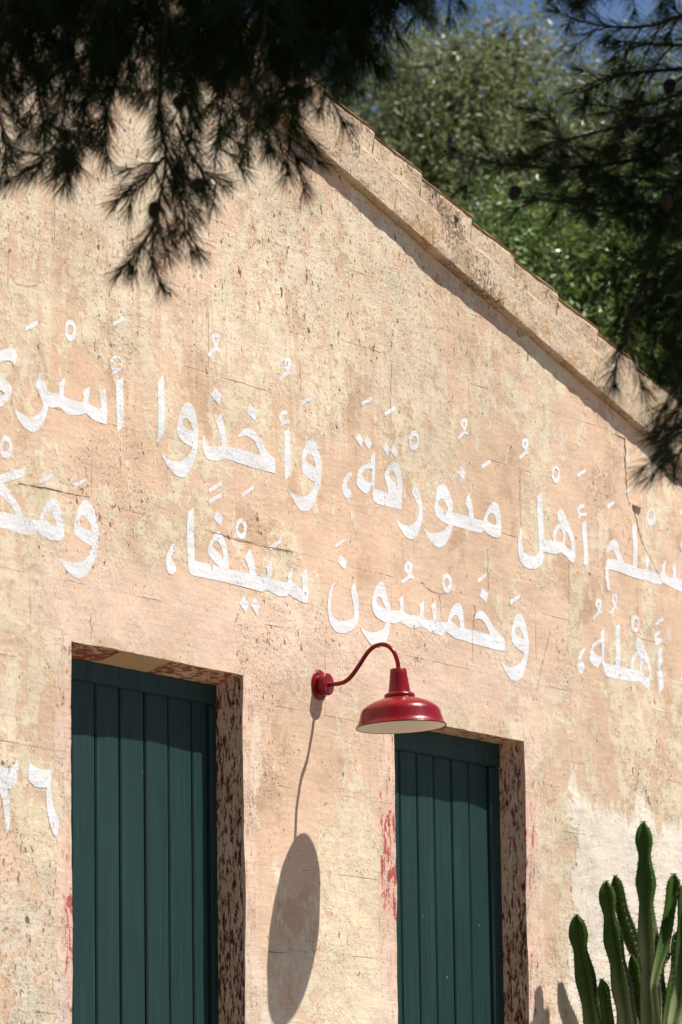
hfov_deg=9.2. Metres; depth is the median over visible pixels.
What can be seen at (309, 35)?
pine tree
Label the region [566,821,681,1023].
candelabra cactus
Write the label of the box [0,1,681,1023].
stone house
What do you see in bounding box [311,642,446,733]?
wall lamp
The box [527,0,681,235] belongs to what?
dark olive tree
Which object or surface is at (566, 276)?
tree
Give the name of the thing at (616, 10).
sky
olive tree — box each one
[316,63,414,138]
[321,0,657,261]
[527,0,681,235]
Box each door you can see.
[71,642,244,1023]
[394,727,527,1023]
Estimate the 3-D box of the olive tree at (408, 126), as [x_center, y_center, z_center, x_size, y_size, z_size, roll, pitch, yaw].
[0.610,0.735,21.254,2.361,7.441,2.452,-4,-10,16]
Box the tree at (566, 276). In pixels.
[438,81,681,400]
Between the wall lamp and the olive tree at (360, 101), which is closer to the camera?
the wall lamp
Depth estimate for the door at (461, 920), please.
13.91 m
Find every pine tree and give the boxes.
[0,0,482,310]
[435,0,681,498]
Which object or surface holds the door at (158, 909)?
in the stone house
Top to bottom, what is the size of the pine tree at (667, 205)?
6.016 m
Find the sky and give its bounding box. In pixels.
[248,0,681,253]

